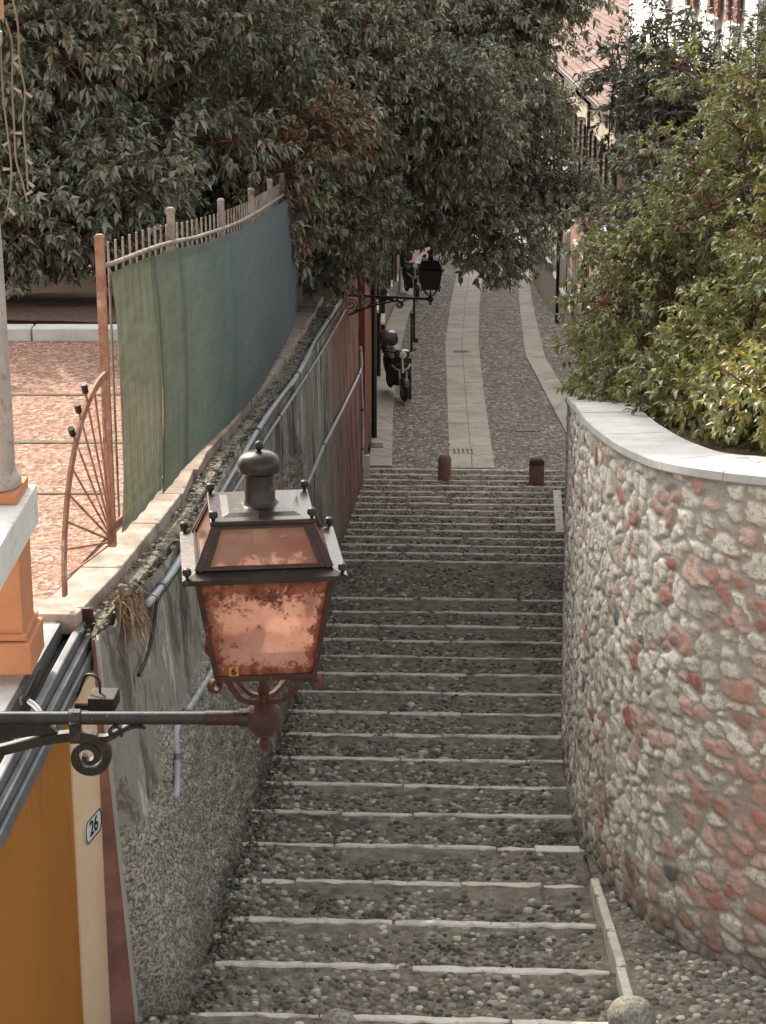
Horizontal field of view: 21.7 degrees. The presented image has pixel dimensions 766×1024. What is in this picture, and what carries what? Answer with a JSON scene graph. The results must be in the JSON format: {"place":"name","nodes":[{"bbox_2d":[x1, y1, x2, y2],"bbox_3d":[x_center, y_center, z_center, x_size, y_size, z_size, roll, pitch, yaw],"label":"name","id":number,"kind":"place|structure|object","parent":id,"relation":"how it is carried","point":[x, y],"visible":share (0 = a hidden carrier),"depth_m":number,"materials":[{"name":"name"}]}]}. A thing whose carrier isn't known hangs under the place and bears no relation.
{"place":"outdoors","nodes":[
{"label":"outdoors","id":0,"kind":"place"},
{"bbox_2d":[19,668,42,710],"bbox_3d":[-1.663,0.878,9.456,0.108,0.240,0.179,-4,17,-11],"label":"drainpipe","id":1,"kind":"object","parent":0,"point":[25,699],"visible":0.63,"depth_m":9.50,"materials":[{"name":"black metal"}]},
{"bbox_2d":[8,341,162,599],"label":"terrace","id":2,"kind":"structure","parent":0,"point":[53,366],"depth_m":15.50,"materials":[{"name":"ceramic"}]},
{"bbox_2d":[7,324,117,340],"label":"terrace kerb","id":3,"kind":"structure","parent":2,"relation":"on","point":[53,332],"depth_m":19.06,"materials":[{"name":"white stone"}]},
{"bbox_2d":[12,393,121,493],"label":"terrace joints","id":4,"kind":"object","parent":2,"relation":"on","point":[53,441],"visible":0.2,"depth_m":15.53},
{"bbox_2d":[5,258,326,321],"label":"garden soil","id":5,"kind":"structure","parent":0,"point":[63,300],"depth_m":21.18,"materials":[{"name":"brown soil"}]},
{"bbox_2d":[0,0,216,299],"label":"laurel tree","id":6,"kind":"object","parent":5,"relation":"on","point":[80,197],"visible":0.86,"depth_m":20.67,"materials":[{"name":"green plant"}]},
{"bbox_2d":[20,0,282,145],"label":"evergreen tree","id":7,"kind":"object","parent":5,"relation":"on","point":[204,76],"depth_m":27.93,"materials":[{"name":"green plant"}]},
{"bbox_2d":[0,0,388,285],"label":"laurel tree","id":8,"kind":"object","parent":5,"relation":"on","point":[234,157],"visible":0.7,"depth_m":22.67,"materials":[{"name":"green plant"}]},
{"bbox_2d":[231,0,532,305],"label":"evergreen tree","id":9,"kind":"object","parent":5,"relation":"on","point":[435,108],"visible":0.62,"depth_m":26.31,"materials":[{"name":"green plant"}]},
{"bbox_2d":[289,0,624,292],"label":"evergreen tree","id":10,"kind":"object","parent":5,"relation":"on","point":[521,32],"visible":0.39,"depth_m":29.57,"materials":[{"name":"green plant"}]},
{"bbox_2d":[139,468,618,1023],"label":"stairs","id":11,"kind":"structure","parent":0,"point":[503,892],"depth_m":17.47,"materials":[{"name":"stone"}]},
{"bbox_2d":[0,607,110,1023],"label":"ochre house","id":12,"kind":"structure","parent":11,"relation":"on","point":[53,953],"depth_m":11.05,"materials":[{"name":"paint"}]},
{"bbox_2d":[0,30,44,674],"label":"column","id":13,"kind":"structure","parent":12,"relation":"on","point":[22,645],"depth_m":10.75,"materials":[{"name":"stone"}]},
{"bbox_2d":[0,0,3,19],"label":"pergola beam","id":14,"kind":"structure","parent":13,"relation":"on","point":[1,9],"depth_m":9.97,"materials":[{"name":"brown wood"}]},
{"bbox_2d":[5,22,32,201],"bbox_3d":[-1.848,-2.025,10.122,0.073,0.874,0.298,-6,18,-17],"label":"string light","id":15,"kind":"object","parent":14,"relation":"hanging from","point":[13,114],"visible":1,"depth_m":10.12,"materials":[{"name":"brown"}]},
{"bbox_2d":[12,0,34,189],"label":"string light","id":16,"kind":"object","parent":14,"relation":"hanging from","point":[26,159],"visible":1,"depth_m":10.12,"materials":[{"name":"brown"}]},
{"bbox_2d":[0,46,15,217],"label":"string light","id":17,"kind":"object","parent":13,"relation":"hanging from","point":[10,169],"visible":1,"depth_m":10.12,"materials":[{"name":"brown"}]},
{"bbox_2d":[84,807,101,844],"bbox_3d":[-1.714,1.859,11.835,0.012,0.150,0.260,4,18,13],"label":"house number","id":18,"kind":"object","parent":12,"relation":"attached to","point":[93,824],"visible":1,"depth_m":11.82,"materials":[{"name":"ceramic"}]},
{"bbox_2d":[74,673,119,710],"bbox_3d":[-1.617,1.020,11.238,0.256,0.209,0.179,0,17,0],"label":"flood light","id":19,"kind":"object","parent":12,"relation":"attached to","point":[103,699],"visible":0.95,"depth_m":11.22,"materials":[{"name":"black metal"}]},
{"bbox_3d":[-2.090,1.289,8.349,0.440,0.820,0.440,0,17,0],"label":"pedestal post","id":20,"kind":"object","parent":12,"relation":"on","visible":0},
{"bbox_2d":[0,484,38,590],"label":"parapet rail","id":21,"kind":"object","parent":20,"relation":"on","point":[19,521],"visible":0.89,"depth_m":10.42,"materials":[{"name":"white stone"}]},
{"bbox_2d":[33,270,362,1023],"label":"retaining wall","id":22,"kind":"structure","parent":11,"relation":"on","point":[170,861],"depth_m":13.44,"materials":[{"name":"paint"}]},
{"bbox_2d":[110,584,160,657],"bbox_3d":[-1.532,0.664,12.254,0.272,0.395,0.679,0,17,0],"label":"dry plant","id":23,"kind":"object","parent":22,"relation":"on","point":[128,610],"visible":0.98,"depth_m":12.12,"materials":[{"name":"beige plant"}]},
{"bbox_2d":[94,172,285,546],"bbox_3d":[-1.342,-2.324,20.233,0.339,3.530,15.821,1,17,2],"label":"metal fence","id":24,"kind":"object","parent":22,"relation":"on","point":[270,197],"visible":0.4,"depth_m":13.00,"materials":[{"name":"brown metal"}]},
{"bbox_2d":[61,371,114,596],"bbox_3d":[-1.803,-0.193,12.129,0.039,1.189,0.916,4,17,11],"label":"fan railing","id":25,"kind":"object","parent":24,"relation":"attached to","point":[85,409],"visible":1,"depth_m":12.13,"materials":[{"name":"brown metal"}]},
{"bbox_2d":[111,256,162,532],"bbox_3d":[-1.600,-0.818,13.176,0.045,1.766,1.258,2,17,5],"label":"shade net","id":26,"kind":"object","parent":24,"relation":"attached to","point":[135,299],"visible":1,"depth_m":13.12,"materials":[{"name":"green fabric"}]},
{"bbox_2d":[153,199,301,493],"bbox_3d":[-1.224,-2.345,20.834,0.262,3.143,14.500,0,17,1],"label":"shade net","id":27,"kind":"object","parent":24,"relation":"attached to","point":[228,304],"visible":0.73,"depth_m":16.09,"materials":[{"name":"teal fabric"}]},
{"bbox_2d":[137,302,344,676],"bbox_3d":[-0.972,-1.171,20.721,0.142,1.468,17.553,1,17,3],"label":"cable","id":28,"kind":"object","parent":22,"relation":"attached to","point":[143,665],"visible":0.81,"depth_m":13.11,"materials":[{"name":"black metal"}]},
{"bbox_2d":[144,300,342,607],"bbox_3d":[-0.976,-1.258,20.779,0.196,1.414,16.738,1,17,3],"label":"conduit","id":29,"kind":"object","parent":22,"relation":"attached to","point":[150,600],"visible":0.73,"depth_m":17.84,"materials":[{"name":"plastic"}]},
{"bbox_2d":[173,346,362,798],"bbox_3d":[-0.836,-0.479,23.194,0.118,2.323,20.919,1,17,3],"label":"conduit","id":30,"kind":"object","parent":22,"relation":"attached to","point":[177,756],"visible":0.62,"depth_m":13.80,"materials":[{"name":"plastic"}]},
{"bbox_2d":[231,309,346,491],"bbox_3d":[-0.897,-1.430,22.178,0.118,1.539,15.753,1,17,3],"label":"conduit","id":31,"kind":"object","parent":22,"relation":"attached to","point":[240,480],"visible":0.64,"depth_m":20.66,"materials":[{"name":"plastic"}]},
{"bbox_2d":[359,352,364,469],"bbox_3d":[-0.351,-1.675,33.300,0.099,1.928,0.490,0,17,0],"label":"conduit","id":32,"kind":"object","parent":22,"relation":"attached to","point":[362,413],"visible":0.98,"depth_m":33.42,"materials":[{"name":"plastic"}]},
{"bbox_2d":[348,294,426,315],"bbox_3d":[-0.008,-3.156,30.809,1.436,0.520,0.070,4,18,12],"label":"lamp bracket","id":33,"kind":"object","parent":22,"relation":"attached to","point":[389,299],"visible":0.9,"depth_m":30.76,"materials":[{"name":"black metal"}]},
{"bbox_2d":[416,249,444,304],"bbox_3d":[0.727,-3.588,30.499,0.427,0.889,0.427,1,17,4],"label":"street lantern","id":34,"kind":"object","parent":33,"relation":"attached to","point":[430,269],"visible":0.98,"depth_m":30.35,"materials":[{"name":"black metal"}]},
{"bbox_2d":[318,1008,358,1023],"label":"bollard","id":35,"kind":"object","parent":11,"relation":"on","point":[337,1016],"visible":1,"depth_m":11.58,"materials":[{"name":"stone"}]},
{"bbox_2d":[205,410,606,1023],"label":"fallen leaves","id":36,"kind":"object","parent":11,"relation":"on","point":[442,880],"visible":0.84,"depth_m":18.95,"materials":[{"name":"brown plant"}]},
{"bbox_2d":[438,454,450,480],"bbox_3d":[1.052,-0.699,34.174,0.239,0.592,0.239,0,17,0],"label":"bollard","id":37,"kind":"object","parent":11,"relation":"on","point":[444,467],"visible":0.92,"depth_m":34.07,"materials":[{"name":"red stone"}]},
{"bbox_2d":[136,469,765,1023],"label":"cobblestones","id":38,"kind":"structure","parent":11,"relation":"on","point":[548,945],"depth_m":16.15,"materials":[{"name":"grey stone"}]},
{"bbox_2d":[142,607,344,1023],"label":"weeds","id":39,"kind":"object","parent":38,"relation":"on","point":[233,877],"visible":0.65,"depth_m":15.60,"materials":[{"name":"green plant"}]},
{"bbox_2d":[528,457,543,485],"bbox_3d":[2.602,-0.653,33.876,0.270,0.561,0.270,0,17,0],"label":"bollard","id":40,"kind":"object","parent":11,"relation":"on","point":[536,470],"visible":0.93,"depth_m":33.77,"materials":[{"name":"red stone"}]},
{"bbox_2d":[553,490,563,534],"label":"kerb","id":41,"kind":"structure","parent":11,"relation":"on","point":[558,516],"depth_m":31.13,"materials":[{"name":"stone"}]},
{"bbox_2d":[590,878,632,996],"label":"kerb","id":42,"kind":"structure","parent":11,"relation":"on","point":[616,959],"depth_m":13.68,"materials":[{"name":"stone"}]},
{"bbox_2d":[607,995,655,1023],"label":"bollard","id":43,"kind":"object","parent":11,"relation":"on","point":[628,1009],"visible":1,"depth_m":11.53,"materials":[{"name":"stone"}]},
{"bbox_2d":[370,247,438,467],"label":"pavement","id":44,"kind":"structure","parent":0,"point":[382,457],"depth_m":42.09,"materials":[{"name":"grey stone"}]},
{"bbox_2d":[369,443,382,447],"bbox_3d":[-0.130,-1.239,37.141,0.260,0.045,0.420,0,17,0],"label":"manhole cover","id":45,"kind":"object","parent":44,"relation":"on","point":[375,445],"visible":1,"depth_m":37.08,"materials":[{"name":"black metal"}]},
{"bbox_2d":[400,251,426,296],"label":"scooter","id":46,"kind":"object","parent":44,"relation":"on","point":[410,275],"visible":0.86,"depth_m":58.94,"materials":[{"name":"grey paint"}]},
{"bbox_2d":[368,216,586,471],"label":"street","id":47,"kind":"structure","parent":0,"point":[514,394],"depth_m":44.02,"materials":[{"name":"grey stone"}]},
{"bbox_2d":[7,213,380,477],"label":"town house","id":48,"kind":"structure","parent":47,"relation":"on","point":[369,329],"depth_m":37.00,"materials":[{"name":"red paint"}]},
{"bbox_2d":[331,1,392,349],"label":"town house","id":49,"kind":"structure","parent":47,"relation":"on","point":[389,283],"depth_m":49.87,"materials":[{"name":"beige paint"}]},
{"bbox_2d":[381,313,384,324],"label":"window","id":50,"kind":"structure","parent":49,"relation":"in","point":[382,314],"depth_m":47.84,"materials":[{"name":"white stone"}]},
{"bbox_2d":[385,260,388,303],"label":"window","id":51,"kind":"structure","parent":49,"relation":"in","point":[386,294],"depth_m":49.93,"materials":[{"name":"white glass"}]},
{"bbox_2d":[387,257,392,289],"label":"window","id":52,"kind":"structure","parent":49,"relation":"in","point":[389,282],"depth_m":53.25,"materials":[{"name":"white glass"}]},
{"bbox_2d":[387,233,405,318],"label":"town house","id":53,"kind":"structure","parent":47,"relation":"on","point":[396,275],"depth_m":56.67,"materials":[{"name":"grey paint"}]},
{"bbox_2d":[393,233,398,282],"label":"window","id":54,"kind":"structure","parent":53,"relation":"in","point":[395,276],"depth_m":55.97,"materials":[{"name":"white glass"}]},
{"bbox_2d":[378,330,417,401],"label":"scooter","id":55,"kind":"object","parent":47,"relation":"on","point":[397,365],"visible":1,"depth_m":41.99,"materials":[{"name":"black metal"}]},
{"bbox_2d":[408,358,411,398],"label":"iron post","id":56,"kind":"object","parent":47,"relation":"on","point":[410,396],"visible":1,"depth_m":42.21,"materials":[{"name":"black metal"}]},
{"bbox_2d":[410,313,412,349],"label":"iron post","id":57,"kind":"object","parent":47,"relation":"on","point":[411,333],"visible":0.97,"depth_m":49.01,"materials":[{"name":"black metal"}]},
{"bbox_2d":[413,299,415,339],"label":"iron post","id":58,"kind":"object","parent":47,"relation":"on","point":[414,300],"visible":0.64,"depth_m":50.46,"materials":[{"name":"black metal"}]},
{"bbox_2d":[409,221,427,262],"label":"town house","id":59,"kind":"structure","parent":47,"relation":"on","point":[415,255],"depth_m":68.32,"materials":[{"name":"pink paint"}]},
{"bbox_2d":[445,235,494,467],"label":"paved strip","id":60,"kind":"object","parent":47,"relation":"attached to","point":[477,432],"visible":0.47,"depth_m":44.35,"materials":[{"name":"grey stone"}]},
{"bbox_2d":[452,448,473,453],"bbox_3d":[1.472,-1.120,36.809,0.400,0.047,0.450,0,17,0],"label":"drain grate","id":61,"kind":"object","parent":60,"relation":"on","point":[464,450],"visible":1,"depth_m":36.81,"materials":[{"name":"black"}]},
{"bbox_2d":[455,5,583,208],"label":"street tree","id":62,"kind":"object","parent":47,"relation":"on","point":[509,176],"depth_m":88.77,"materials":[{"name":"green plant"}]},
{"bbox_2d":[515,427,539,431],"bbox_3d":[2.804,-1.603,38.942,0.460,0.044,0.400,0,17,0],"label":"drain grate","id":63,"kind":"object","parent":47,"relation":"on","point":[526,429],"visible":1,"depth_m":38.92,"materials":[{"name":"black metal"}]},
{"bbox_2d":[532,0,667,352],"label":"pink house","id":64,"kind":"structure","parent":47,"relation":"on","point":[547,287],"depth_m":49.75,"materials":[{"name":"paint"}]},
{"bbox_2d":[545,209,554,264],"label":"window","id":65,"kind":"structure","parent":64,"relation":"in","point":[548,260],"depth_m":56.29,"materials":[{"name":"white glass"}]},
{"bbox_2d":[549,86,555,150],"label":"window","id":66,"kind":"structure","parent":64,"relation":"in","point":[550,130],"depth_m":55.89,"materials":[{"name":"white"}]},
{"bbox_2d":[552,225,561,280],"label":"window","id":67,"kind":"structure","parent":64,"relation":"in","point":[554,273],"depth_m":54.29,"materials":[{"name":"white glass"}]},
{"bbox_2d":[555,102,563,157],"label":"window","id":68,"kind":"structure","parent":64,"relation":"in","point":[562,131],"depth_m":52.31,"materials":[{"name":"brown"}]},
{"bbox_2d":[559,230,569,296],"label":"window","id":69,"kind":"structure","parent":64,"relation":"in","point":[567,235],"depth_m":51.67,"materials":[{"name":"grey glass"}]},
{"bbox_2d":[562,106,573,171],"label":"window","id":70,"kind":"structure","parent":64,"relation":"in","point":[568,159],"depth_m":51.10,"materials":[{"name":"white"}]},
{"bbox_2d":[567,240,578,315],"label":"window","id":71,"kind":"structure","parent":64,"relation":"in","point":[575,262],"depth_m":49.23,"materials":[{"name":"grey glass"}]},
{"bbox_2d":[572,113,582,171],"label":"window","id":72,"kind":"structure","parent":64,"relation":"in","point":[579,126],"depth_m":48.08,"materials":[{"name":"brown wood"}]},
{"bbox_2d":[576,256,587,328],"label":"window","id":73,"kind":"structure","parent":64,"relation":"in","point":[582,256],"depth_m":47.42,"materials":[{"name":"grey glass"}]},
{"bbox_2d":[580,122,591,201],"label":"window","id":74,"kind":"structure","parent":64,"relation":"in","point":[584,126],"depth_m":46.56,"materials":[{"name":"brown wood"}]},
{"bbox_2d":[590,134,602,216],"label":"window","id":75,"kind":"structure","parent":64,"relation":"in","point":[595,138],"depth_m":44.11,"materials":[{"name":"brown wood"}]},
{"bbox_2d":[601,147,614,230],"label":"window","id":76,"kind":"structure","parent":64,"relation":"in","point":[605,177],"depth_m":42.14,"materials":[{"name":"brown wood"}]},
{"bbox_2d":[629,0,765,277],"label":"white house","id":77,"kind":"structure","parent":47,"relation":"on","point":[642,15],"depth_m":36.23,"materials":[{"name":"paint"}]},
{"bbox_2d":[683,0,696,13],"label":"window","id":78,"kind":"structure","parent":77,"relation":"in","point":[687,2],"depth_m":37.90,"materials":[{"name":"white stone"}]},
{"bbox_2d":[705,0,720,22],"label":"window","id":79,"kind":"structure","parent":77,"relation":"in","point":[710,3],"depth_m":35.28,"materials":[{"name":"white stone"}]},
{"bbox_2d":[723,0,740,29],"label":"window","id":80,"kind":"structure","parent":77,"relation":"in","point":[735,14],"depth_m":33.58,"materials":[{"name":"white stone"}]},
{"bbox_2d":[517,236,567,433],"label":"pavement","id":81,"kind":"structure","parent":0,"point":[546,376],"depth_m":47.84,"materials":[{"name":"grey stone"}]},
{"bbox_2d":[535,0,612,80],"bbox_3d":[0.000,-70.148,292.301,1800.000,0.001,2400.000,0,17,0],"label":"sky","id":82,"kind":"structure","parent":0,"point":[582,9],"depth_m":363.12,"materials":[{"name":"white"}]},
{"bbox_2d":[561,396,765,976],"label":"stone wall","id":83,"kind":"structure","parent":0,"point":[663,712],"depth_m":13.33,"materials":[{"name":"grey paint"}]},
{"bbox_2d":[583,854,765,1023],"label":"path","id":84,"kind":"structure","parent":0,"point":[631,970],"depth_m":13.03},
{"bbox_2d":[652,415,765,456],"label":"garden soil","id":85,"kind":"structure","parent":0,"point":[734,449],"depth_m":14.02,"materials":[{"name":"brown soil"}]},
{"bbox_2d":[549,21,765,440],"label":"hedge shrub","id":86,"kind":"object","parent":85,"relation":"on","point":[624,357],"visible":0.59,"depth_m":16.36,"materials":[{"name":"green plant"}]},
{"bbox_2d":[559,58,765,395],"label":"hedge shrub","id":87,"kind":"object","parent":85,"relation":"on","point":[637,153],"visible":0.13,"depth_m":20.30,"materials":[{"name":"green plant"}]},
{"bbox_2d":[572,0,765,298],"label":"hedge shrub","id":88,"kind":"object","parent":85,"relation":"on","point":[632,83],"visible":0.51,"depth_m":20.91,"materials":[{"name":"green plant"}]},
{"bbox_2d":[639,39,765,455],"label":"hedge shrub","id":89,"kind":"object","parent":85,"relation":"on","point":[750,422],"visible":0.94,"depth_m":14.29,"materials":[{"name":"green plant"}]},
{"bbox_3d":[-2.420,3.248,6.441,1.500,9.000,1.600,0,17,0],"label":"house wall","id":90,"kind":"object","parent":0,"visible":0},
{"bbox_2d":[0,709,247,775],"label":"lamp bracket","id":91,"kind":"object","parent":90,"relation":"attached to","point":[35,729],"visible":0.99,"depth_m":5.50,"materials":[{"name":"black metal"}]},
{"bbox_2d":[179,441,347,750],"bbox_3d":[-0.327,0.237,5.399,0.427,0.889,0.427,-2,17,-6],"label":"street lantern","id":92,"kind":"object","parent":91,"relation":"attached to","point":[264,566],"visible":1,"depth_m":5.25,"materials":[{"name":"metal"}]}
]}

